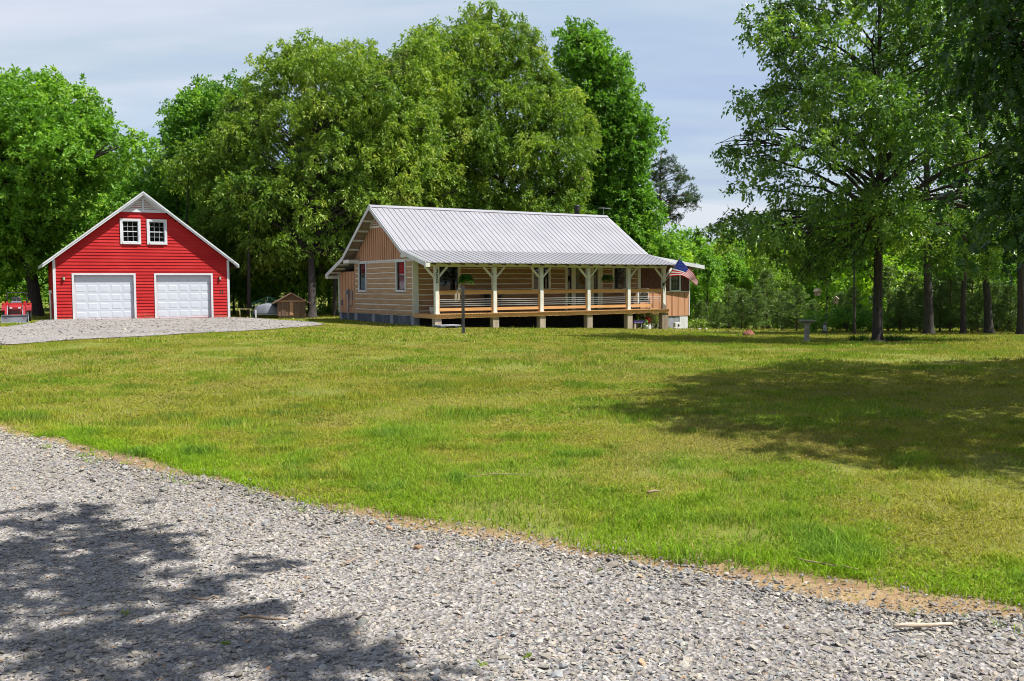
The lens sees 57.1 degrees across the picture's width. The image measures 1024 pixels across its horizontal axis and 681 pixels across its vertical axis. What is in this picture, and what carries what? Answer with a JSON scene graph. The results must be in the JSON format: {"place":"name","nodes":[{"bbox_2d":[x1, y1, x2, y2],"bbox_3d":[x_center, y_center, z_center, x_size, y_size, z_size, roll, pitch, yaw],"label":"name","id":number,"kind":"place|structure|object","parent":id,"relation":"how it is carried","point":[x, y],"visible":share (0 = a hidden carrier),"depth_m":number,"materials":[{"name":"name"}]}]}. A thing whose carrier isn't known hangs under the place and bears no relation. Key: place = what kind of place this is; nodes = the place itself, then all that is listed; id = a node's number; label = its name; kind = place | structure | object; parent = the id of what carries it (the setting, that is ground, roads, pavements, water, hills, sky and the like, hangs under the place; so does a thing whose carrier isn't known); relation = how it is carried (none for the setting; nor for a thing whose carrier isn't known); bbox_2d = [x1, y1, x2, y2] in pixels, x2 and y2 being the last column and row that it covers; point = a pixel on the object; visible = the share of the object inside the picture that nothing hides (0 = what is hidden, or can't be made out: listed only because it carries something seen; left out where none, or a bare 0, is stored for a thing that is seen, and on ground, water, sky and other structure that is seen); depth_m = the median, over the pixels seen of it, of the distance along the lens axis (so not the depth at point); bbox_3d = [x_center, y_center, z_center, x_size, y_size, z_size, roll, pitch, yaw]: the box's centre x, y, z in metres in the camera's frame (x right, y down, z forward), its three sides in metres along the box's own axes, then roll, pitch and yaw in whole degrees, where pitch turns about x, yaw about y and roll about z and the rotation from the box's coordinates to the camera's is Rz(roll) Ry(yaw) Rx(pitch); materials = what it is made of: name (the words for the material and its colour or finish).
{"place":"outdoors","nodes":[
{"label":"outdoors","id":0,"kind":"place"},
{"bbox_2d":[0,0,1016,245],"label":"sky","id":1,"kind":"structure","parent":0,"point":[137,54],"materials":[{"name":"blue"}]},
{"bbox_2d":[0,285,1023,633],"bbox_3d":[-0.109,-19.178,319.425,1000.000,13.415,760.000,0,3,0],"label":"ground","id":2,"kind":"structure","parent":0,"point":[864,591],"depth_m":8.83,"materials":[{"name":"green plant"}]},
{"bbox_2d":[0,288,27,303],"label":"woodland shrub","id":3,"kind":"object","parent":2,"relation":"on","point":[12,294],"visible":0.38,"depth_m":65.57,"materials":[{"name":"green plant"}]},
{"bbox_2d":[1,292,31,322],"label":"compact tractor","id":4,"kind":"object","parent":2,"relation":"on","point":[16,309],"visible":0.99,"depth_m":47.44,"materials":[{"name":"red paint"}]},
{"bbox_2d":[0,246,56,296],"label":"understory tree","id":5,"kind":"object","parent":2,"relation":"on","point":[21,282],"visible":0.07,"depth_m":66.29,"materials":[{"name":"green plant"}]},
{"bbox_2d":[20,228,73,306],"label":"understory tree","id":6,"kind":"object","parent":2,"relation":"on","point":[40,286],"visible":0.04,"depth_m":69.56,"materials":[{"name":"green plant"}]},
{"bbox_2d":[0,63,167,315],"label":"oak tree","id":7,"kind":"object","parent":2,"relation":"on","point":[49,133],"visible":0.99,"depth_m":56.06,"materials":[{"name":"green plant"}]},
{"bbox_2d":[66,147,191,244],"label":"oak tree","id":8,"kind":"object","parent":2,"relation":"on","point":[102,204],"visible":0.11,"depth_m":72.36,"materials":[{"name":"green plant"}]},
{"bbox_2d":[110,187,177,216],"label":"understory tree","id":9,"kind":"object","parent":2,"relation":"on","point":[116,204],"visible":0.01,"depth_m":69.95,"materials":[{"name":"green plant"}]},
{"bbox_2d":[0,317,320,343],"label":"gravel apron","id":10,"kind":"object","parent":2,"relation":"on","point":[35,337],"visible":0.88,"depth_m":41.12,"materials":[{"name":"grey gravel"}]},
{"bbox_2d":[38,191,238,319],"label":"red garage","id":11,"kind":"structure","parent":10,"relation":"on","point":[143,254],"depth_m":53.01,"materials":[{"name":"paint"}]},
{"bbox_2d":[72,273,136,318],"bbox_3d":[-22.640,-2.439,52.260,3.260,2.600,0.205,-2,4,-28],"label":"overhead door","id":12,"kind":"structure","parent":11,"relation":"in","point":[94,295],"depth_m":52.29,"materials":[{"name":"white paint"}]},
{"bbox_2d":[120,218,140,243],"bbox_3d":[-21.422,-6.112,52.770,1.080,1.420,0.395,-2,4,-28],"label":"window","id":13,"kind":"structure","parent":11,"relation":"in","point":[130,229],"depth_m":52.83,"materials":[{"name":"white paint"}]},
{"bbox_2d":[146,219,166,244],"bbox_3d":[-20.187,-6.157,53.429,1.080,1.420,0.395,-2,4,-28],"label":"window","id":14,"kind":"structure","parent":11,"relation":"in","point":[156,228],"depth_m":53.49,"materials":[{"name":"white paint"}]},
{"bbox_2d":[154,273,213,317],"bbox_3d":[-18.921,-2.576,54.248,3.220,2.600,0.205,-2,4,-28],"label":"overhead door","id":15,"kind":"structure","parent":11,"relation":"in","point":[177,295],"depth_m":54.28,"materials":[{"name":"white paint"}]},
{"bbox_2d":[135,131,230,224],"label":"woodland tree","id":16,"kind":"object","parent":2,"relation":"on","point":[182,173],"visible":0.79,"depth_m":59.61,"materials":[{"name":"green plant"}]},
{"bbox_2d":[179,206,227,251],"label":"understory tree","id":17,"kind":"object","parent":2,"relation":"on","point":[189,218],"visible":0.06,"depth_m":61.14,"materials":[{"name":"green plant"}]},
{"bbox_2d":[153,68,257,225],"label":"oak tree","id":18,"kind":"object","parent":2,"relation":"on","point":[193,109],"visible":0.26,"depth_m":70.39,"materials":[{"name":"green plant"}]},
{"bbox_2d":[222,239,260,313],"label":"understory tree","id":19,"kind":"object","parent":2,"relation":"on","point":[236,282],"visible":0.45,"depth_m":60.70,"materials":[{"name":"green plant"}]},
{"bbox_2d":[230,287,264,313],"bbox_3d":[-18.062,-2.643,62.557,2.687,2.690,3.686,2,4,37],"label":"woodland shrub","id":20,"kind":"object","parent":2,"relation":"on","point":[241,302],"visible":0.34,"depth_m":62.45,"materials":[{"name":"green plant"}]},
{"bbox_2d":[204,156,300,315],"bbox_3d":[-15.586,-6.165,57.090,5.994,9.953,5.429,0,3,0],"label":"woodland tree","id":21,"kind":"object","parent":2,"relation":"on","point":[240,179],"visible":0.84,"depth_m":56.19,"materials":[{"name":"green plant"}]},
{"bbox_2d":[241,248,288,306],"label":"understory tree","id":22,"kind":"object","parent":2,"relation":"on","point":[265,291],"visible":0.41,"depth_m":61.29,"materials":[{"name":"green plant"}]},
{"bbox_2d":[253,303,276,317],"bbox_3d":[-14.421,-1.756,55.644,1.680,0.934,1.770,-1,3,-6],"label":"tarp trailer","id":23,"kind":"object","parent":2,"relation":"on","point":[266,309],"visible":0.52,"depth_m":54.84,"materials":[{"name":"grey metal"}]},
{"bbox_2d":[272,293,310,318],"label":"pump shed","id":24,"kind":"structure","parent":2,"relation":"on","point":[290,305],"depth_m":54.38,"materials":[{"name":"brown wood"}]},
{"bbox_2d":[257,207,327,306],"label":"understory tree","id":25,"kind":"object","parent":2,"relation":"on","point":[279,284],"visible":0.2,"depth_m":60.15,"materials":[{"name":"green plant"}]},
{"bbox_2d":[186,27,450,317],"bbox_3d":[-12.556,-10.689,60.701,17.497,18.606,12.902,0,3,0],"label":"oak tree","id":26,"kind":"object","parent":2,"relation":"on","point":[317,126],"visible":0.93,"depth_m":57.75,"materials":[{"name":"green plant"}]},
{"bbox_2d":[316,294,338,313],"bbox_3d":[-12.427,-2.405,64.320,2.309,1.718,2.300,0,3,0],"label":"woodland shrub","id":27,"kind":"object","parent":2,"relation":"on","point":[324,307],"visible":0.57,"depth_m":64.05,"materials":[{"name":"green plant"}]},
{"bbox_2d":[289,172,383,315],"bbox_3d":[-11.102,-5.911,58.947,6.647,9.267,5.280,0,3,0],"label":"woodland tree","id":28,"kind":"object","parent":2,"relation":"on","point":[334,304],"visible":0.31,"depth_m":58.49,"materials":[{"name":"green plant"}]},
{"bbox_2d":[344,29,475,208],"bbox_3d":[-7.423,-11.515,64.219,10.118,19.859,8.721,0,3,0],"label":"oak tree","id":29,"kind":"object","parent":2,"relation":"on","point":[445,173],"visible":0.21,"depth_m":63.23,"materials":[{"name":"green plant"}]},
{"bbox_2d":[454,286,464,332],"bbox_3d":[-2.127,-1.105,38.440,0.415,2.230,0.186,-1,3,-10],"label":"yard post","id":30,"kind":"object","parent":2,"relation":"on","point":[463,305],"visible":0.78,"depth_m":38.39,"materials":[{"name":"grey wood"}]},
{"bbox_2d":[400,0,604,214],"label":"oak tree","id":31,"kind":"object","parent":2,"relation":"on","point":[531,96],"visible":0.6,"depth_m":66.61,"materials":[{"name":"green plant"}]},
{"bbox_2d":[0,317,1023,680],"bbox_3d":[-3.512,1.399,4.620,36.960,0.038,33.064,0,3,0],"label":"gravel driveway","id":32,"kind":"structure","parent":2,"relation":"on","point":[407,604],"depth_m":4.73,"materials":[{"name":"grey gravel"}]},
{"bbox_2d":[239,614,287,619],"bbox_3d":[-1.212,1.347,4.585,0.242,0.026,0.032,0,3,5],"label":"stick","id":33,"kind":"object","parent":32,"relation":"on","point":[259,617],"visible":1,"depth_m":4.58,"materials":[{"name":"brown wood"}]},
{"bbox_2d":[893,619,952,627],"bbox_3d":[1.936,1.337,4.445,0.291,0.027,0.060,-1,3,-7],"label":"stick","id":34,"kind":"object","parent":32,"relation":"on","point":[902,625],"visible":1,"depth_m":4.42,"materials":[{"name":"brown wood"}]},
{"bbox_2d":[325,205,704,328],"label":"log house","id":35,"kind":"structure","parent":2,"relation":"on","point":[402,264],"depth_m":49.69,"materials":[{"name":"brown wood"}]},
{"bbox_2d":[358,262,366,291],"bbox_3d":[-8.085,-3.458,51.032,0.172,1.630,1.080,-2,4,-33],"label":"window","id":36,"kind":"structure","parent":35,"relation":"in","point":[362,269],"depth_m":51.21,"materials":[{"name":"white paint"}]},
{"bbox_2d":[395,260,406,291],"bbox_3d":[-5.539,-3.234,47.099,0.172,1.610,1.140,-2,4,-33],"label":"window","id":37,"kind":"structure","parent":35,"relation":"in","point":[401,264],"depth_m":47.27,"materials":[{"name":"white paint"}]},
{"bbox_2d":[439,267,460,290],"bbox_3d":[-3.243,-3.097,47.174,1.330,1.440,0.395,-2,4,-33],"label":"window","id":38,"kind":"structure","parent":35,"relation":"in","point":[447,279],"depth_m":47.35,"materials":[{"name":"black glass"}]},
{"bbox_2d":[484,289,505,311],"bbox_3d":[-0.959,-2.022,47.649,1.240,1.138,0.601,-2,4,-33],"label":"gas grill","id":39,"kind":"object","parent":35,"relation":"on","point":[487,297],"visible":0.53,"depth_m":47.55,"materials":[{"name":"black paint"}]},
{"bbox_2d":[531,267,550,290],"bbox_3d":[1.477,-3.330,50.215,1.230,1.380,0.395,-2,4,-33],"label":"window","id":40,"kind":"structure","parent":35,"relation":"in","point":[534,278],"depth_m":50.35,"materials":[{"name":"beige paint"}]},
{"bbox_2d":[576,268,584,308],"bbox_3d":[3.889,-2.848,51.691,1.058,2.240,0.070,-2,4,-33],"label":"door","id":41,"kind":"structure","parent":35,"relation":"in","point":[578,286],"depth_m":51.53,"materials":[{"name":"brown wood"}]},
{"bbox_2d":[612,268,625,288],"bbox_3d":[6.034,-3.506,53.158,1.160,1.420,0.395,-2,4,-33],"label":"window","id":42,"kind":"structure","parent":35,"relation":"in","point":[617,273],"depth_m":53.31,"materials":[{"name":"black glass"}]},
{"bbox_2d":[669,272,680,291],"bbox_3d":[9.565,-3.490,55.290,0.860,1.240,0.172,-2,4,-33],"label":"window","id":43,"kind":"structure","parent":35,"relation":"in","point":[674,281],"depth_m":55.37,"materials":[{"name":"white paint"}]},
{"bbox_2d":[662,258,697,285],"bbox_3d":[9.300,-3.785,51.621,1.976,1.596,0.805,0,3,1],"label":"flag","id":44,"kind":"object","parent":35,"relation":"attached to","point":[681,268],"visible":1,"depth_m":51.65,"materials":[{"name":"multicoloured fabric"}]},
{"bbox_2d":[550,15,671,250],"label":"maple tree","id":45,"kind":"object","parent":2,"relation":"on","point":[587,64],"visible":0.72,"depth_m":75.68,"materials":[{"name":"green plant"}]},
{"bbox_2d":[584,181,645,243],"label":"understory tree","id":46,"kind":"object","parent":2,"relation":"on","point":[617,218],"visible":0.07,"depth_m":75.66,"materials":[{"name":"green plant"}]},
{"bbox_2d":[633,308,658,328],"bbox_3d":[7.385,-1.112,52.499,1.543,1.443,1.686,2,4,37],"label":"shrub","id":47,"kind":"object","parent":2,"relation":"on","point":[642,316],"visible":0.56,"depth_m":52.32,"materials":[{"name":"green plant"}]},
{"bbox_2d":[626,197,685,251],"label":"understory tree","id":48,"kind":"object","parent":2,"relation":"on","point":[661,217],"visible":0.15,"depth_m":76.46,"materials":[{"name":"green plant"}]},
{"bbox_2d":[638,232,694,319],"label":"young tree","id":49,"kind":"object","parent":2,"relation":"on","point":[665,249],"visible":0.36,"depth_m":73.73,"materials":[{"name":"green plant"}]},
{"bbox_2d":[648,147,703,227],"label":"pine tree","id":50,"kind":"object","parent":2,"relation":"on","point":[676,199],"visible":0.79,"depth_m":84.88,"materials":[{"name":"green plant"}]},
{"bbox_2d":[676,250,702,320],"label":"young tree","id":51,"kind":"object","parent":2,"relation":"on","point":[688,254],"visible":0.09,"depth_m":75.26,"materials":[{"name":"green plant"}]},
{"bbox_2d":[671,231,708,327],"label":"young tree","id":52,"kind":"object","parent":2,"relation":"on","point":[686,244],"visible":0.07,"depth_m":94.16,"materials":[{"name":"green plant"}]},
{"bbox_2d":[679,225,715,324],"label":"young tree","id":53,"kind":"object","parent":2,"relation":"on","point":[700,242],"visible":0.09,"depth_m":110.20,"materials":[{"name":"green plant"}]},
{"bbox_2d":[688,318,709,328],"bbox_3d":[11.535,-0.907,58.582,1.956,1.060,1.508,0,3,12],"label":"shrub","id":54,"kind":"object","parent":2,"relation":"on","point":[701,324],"visible":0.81,"depth_m":58.41,"materials":[{"name":"green plant"}]},
{"bbox_2d":[690,300,710,327],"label":"young pine","id":55,"kind":"object","parent":2,"relation":"on","point":[701,305],"visible":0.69,"depth_m":61.92,"materials":[{"name":"green plant"}]},
{"bbox_2d":[685,246,730,321],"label":"young tree","id":56,"kind":"object","parent":2,"relation":"on","point":[711,264],"visible":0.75,"depth_m":63.57,"materials":[{"name":"green plant"}]},
{"bbox_2d":[706,300,726,328],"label":"young pine","id":57,"kind":"object","parent":2,"relation":"on","point":[718,320],"visible":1,"depth_m":56.89,"materials":[{"name":"green plant"}]},
{"bbox_2d":[693,238,755,328],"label":"young tree","id":58,"kind":"object","parent":2,"relation":"on","point":[735,250],"visible":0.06,"depth_m":74.73,"materials":[{"name":"green plant"}]},
{"bbox_2d":[715,283,743,328],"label":"young pine","id":59,"kind":"object","parent":2,"relation":"on","point":[729,296],"visible":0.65,"depth_m":59.85,"materials":[{"name":"green plant"}]},
{"bbox_2d":[708,251,757,328],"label":"young tree","id":60,"kind":"object","parent":2,"relation":"on","point":[737,271],"visible":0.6,"depth_m":66.17,"materials":[{"name":"green plant"}]},
{"bbox_2d":[726,288,754,328],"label":"young pine","id":61,"kind":"object","parent":2,"relation":"on","point":[738,304],"visible":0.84,"depth_m":55.84,"materials":[{"name":"green plant"}]},
{"bbox_2d":[719,240,769,328],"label":"young tree","id":62,"kind":"object","parent":2,"relation":"on","point":[744,245],"visible":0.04,"depth_m":93.68,"materials":[{"name":"green plant"}]},
{"bbox_2d":[742,287,768,328],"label":"young pine","id":63,"kind":"object","parent":2,"relation":"on","point":[753,316],"visible":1,"depth_m":54.85,"materials":[{"name":"green plant"}]},
{"bbox_2d":[732,253,798,327],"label":"young tree","id":64,"kind":"object","parent":2,"relation":"on","point":[759,267],"visible":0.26,"depth_m":65.04,"materials":[{"name":"green plant"}]},
{"bbox_2d":[736,243,797,328],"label":"young tree","id":65,"kind":"object","parent":2,"relation":"on","point":[750,258],"visible":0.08,"depth_m":73.09,"materials":[{"name":"green plant"}]},
{"bbox_2d":[751,268,784,328],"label":"young pine","id":66,"kind":"object","parent":2,"relation":"on","point":[766,282],"visible":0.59,"depth_m":57.78,"materials":[{"name":"green plant"}]},
{"bbox_2d":[769,291,792,329],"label":"young pine","id":67,"kind":"object","parent":2,"relation":"on","point":[782,306],"visible":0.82,"depth_m":53.91,"materials":[{"name":"green plant"}]},
{"bbox_2d":[769,268,809,328],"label":"young tree","id":68,"kind":"object","parent":2,"relation":"on","point":[786,283],"visible":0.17,"depth_m":66.96,"materials":[{"name":"green plant"}]},
{"bbox_2d":[779,283,812,329],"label":"young pine","id":69,"kind":"object","parent":2,"relation":"on","point":[796,309],"visible":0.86,"depth_m":52.87,"materials":[{"name":"green plant"}]},
{"bbox_2d":[776,256,828,327],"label":"young tree","id":70,"kind":"object","parent":2,"relation":"on","point":[810,298],"visible":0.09,"depth_m":76.06,"materials":[{"name":"green plant"}]},
{"bbox_2d":[798,320,815,341],"bbox_3d":[11.389,-0.305,36.340,0.659,0.982,0.654,0,3,0],"label":"birdbath","id":71,"kind":"object","parent":2,"relation":"on","point":[806,323],"visible":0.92,"depth_m":36.24,"materials":[{"name":"concrete"}]},
{"bbox_2d":[801,299,821,329],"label":"young pine","id":72,"kind":"object","parent":2,"relation":"on","point":[812,303],"visible":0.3,"depth_m":51.91,"materials":[{"name":"green plant"}]},
{"bbox_2d":[795,308,833,332],"bbox_3d":[16.195,-0.876,50.020,1.794,1.714,2.280,2,4,32],"label":"shrub","id":73,"kind":"object","parent":2,"relation":"on","point":[813,326],"visible":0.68,"depth_m":49.78,"materials":[{"name":"green plant"}]},
{"bbox_2d":[803,235,846,327],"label":"young tree","id":74,"kind":"object","parent":2,"relation":"on","point":[821,297],"visible":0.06,"depth_m":75.88,"materials":[{"name":"green plant"}]},
{"bbox_2d":[797,203,868,311],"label":"young tree","id":75,"kind":"object","parent":2,"relation":"on","point":[824,293],"visible":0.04,"depth_m":70.21,"materials":[{"name":"green plant"}]},
{"bbox_2d":[827,292,849,330],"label":"young pine","id":76,"kind":"object","parent":2,"relation":"on","point":[840,299],"visible":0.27,"depth_m":51.93,"materials":[{"name":"green plant"}]},
{"bbox_2d":[819,304,872,331],"bbox_3d":[17.757,-1.222,49.969,2.708,1.796,2.631,0,3,0],"label":"shrub","id":77,"kind":"object","parent":2,"relation":"on","point":[841,311],"visible":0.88,"depth_m":49.96,"materials":[{"name":"green plant"}]},
{"bbox_2d":[824,248,883,315],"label":"young tree","id":78,"kind":"object","parent":2,"relation":"on","point":[830,294],"visible":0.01,"depth_m":63.35,"materials":[{"name":"green plant"}]},
{"bbox_2d":[842,286,867,330],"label":"young pine","id":79,"kind":"object","parent":2,"relation":"on","point":[849,295],"visible":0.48,"depth_m":50.85,"materials":[{"name":"green plant"}]},
{"bbox_2d":[822,194,891,333],"bbox_3d":[17.782,-3.784,47.782,4.558,7.312,4.133,0,3,0],"label":"woodland tree","id":80,"kind":"object","parent":2,"relation":"on","point":[854,318],"visible":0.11,"depth_m":46.72,"materials":[{"name":"green plant"}]},
{"bbox_2d":[693,0,1023,339],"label":"lawn oak","id":81,"kind":"object","parent":2,"relation":"on","point":[912,210],"visible":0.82,"depth_m":34.01,"materials":[{"name":"green plant"}]},
{"bbox_2d":[831,229,909,316],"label":"young tree","id":82,"kind":"object","parent":2,"relation":"on","point":[861,280],"visible":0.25,"depth_m":55.95,"materials":[{"name":"green plant"}]},
{"bbox_2d":[849,305,895,331],"bbox_3d":[19.136,-0.969,50.179,2.435,1.974,2.829,0,3,0],"label":"shrub","id":83,"kind":"object","parent":2,"relation":"on","point":[864,318],"visible":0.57,"depth_m":49.67,"materials":[{"name":"green plant"}]},
{"bbox_2d":[868,264,909,330],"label":"young pine","id":84,"kind":"object","parent":2,"relation":"on","point":[886,287],"visible":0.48,"depth_m":51.81,"materials":[{"name":"green plant"}]},
{"bbox_2d":[883,289,915,330],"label":"young pine","id":85,"kind":"object","parent":2,"relation":"on","point":[899,310],"visible":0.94,"depth_m":49.90,"materials":[{"name":"green plant"}]},
{"bbox_2d":[863,239,938,327],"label":"young tree","id":86,"kind":"object","parent":2,"relation":"on","point":[920,275],"visible":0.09,"depth_m":59.81,"materials":[{"name":"green plant"}]},
{"bbox_2d":[892,271,923,330],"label":"young pine","id":87,"kind":"object","parent":2,"relation":"on","point":[913,288],"visible":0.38,"depth_m":50.81,"materials":[{"name":"green plant"}]},
{"bbox_2d":[901,289,937,331],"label":"young pine","id":88,"kind":"object","parent":2,"relation":"on","point":[918,309],"visible":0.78,"depth_m":48.89,"materials":[{"name":"green plant"}]},
{"bbox_2d":[867,4,1006,333],"bbox_3d":[21.444,-9.243,47.322,8.189,18.194,6.386,0,3,0],"label":"woodland tree","id":89,"kind":"object","parent":2,"relation":"on","point":[928,326],"visible":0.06,"depth_m":46.34,"materials":[{"name":"green plant"}]},
{"bbox_2d":[919,262,960,330],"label":"young pine","id":90,"kind":"object","parent":2,"relation":"on","point":[934,283],"visible":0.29,"depth_m":49.78,"materials":[{"name":"green plant"}]},
{"bbox_2d":[933,271,970,331],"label":"young pine","id":91,"kind":"object","parent":2,"relation":"on","point":[952,285],"visible":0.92,"depth_m":48.90,"materials":[{"name":"green plant"}]},
{"bbox_2d":[901,0,1023,285],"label":"shade oak","id":92,"kind":"object","parent":2,"relation":"on","point":[1001,36],"visible":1,"depth_m":12.89,"materials":[{"name":"green plant"}]},
{"bbox_2d":[914,223,1011,320],"bbox_3d":[28.913,-3.942,60.083,5.373,7.427,5.645,-2,4,-26],"label":"young tree","id":93,"kind":"object","parent":2,"relation":"on","point":[980,282],"visible":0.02,"depth_m":59.47,"materials":[{"name":"green plant"}]},
{"bbox_2d":[918,11,1010,333],"bbox_3d":[23.226,-9.162,47.511,5.025,17.977,6.105,1,4,27],"label":"woodland tree","id":94,"kind":"object","parent":2,"relation":"on","point":[963,327],"visible":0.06,"depth_m":46.41,"materials":[{"name":"green plant"}]},
{"bbox_2d":[949,260,997,330],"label":"young pine","id":95,"kind":"object","parent":2,"relation":"on","point":[970,282],"visible":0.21,"depth_m":49.79,"materials":[{"name":"green plant"}]},
{"bbox_2d":[941,0,1015,332],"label":"woodland tree","id":96,"kind":"object","parent":2,"relation":"on","point":[988,322],"visible":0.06,"depth_m":46.37,"materials":[{"name":"green plant"}]},
{"bbox_2d":[966,291,995,331],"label":"young pine","id":97,"kind":"object","parent":2,"relation":"on","point":[979,313],"visible":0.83,"depth_m":47.92,"materials":[{"name":"green plant"}]},
{"bbox_2d":[982,280,1015,330],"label":"young pine","id":98,"kind":"object","parent":2,"relation":"on","point":[995,287],"visible":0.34,"depth_m":49.84,"materials":[{"name":"green plant"}]},
{"bbox_2d":[992,284,1016,331],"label":"young pine","id":99,"kind":"object","parent":2,"relation":"on","point":[1009,291],"visible":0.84,"depth_m":47.90,"materials":[{"name":"green plant"}]},
{"bbox_2d":[992,249,1016,323],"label":"young tree","id":100,"kind":"object","parent":2,"relation":"on","point":[1007,279],"visible":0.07,"depth_m":59.87,"materials":[{"name":"green plant"}]},
{"bbox_2d":[991,73,1023,334],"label":"woodland tree","id":101,"kind":"object","parent":2,"relation":"on","point":[1020,304],"visible":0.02,"depth_m":44.44,"materials":[{"name":"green plant"}]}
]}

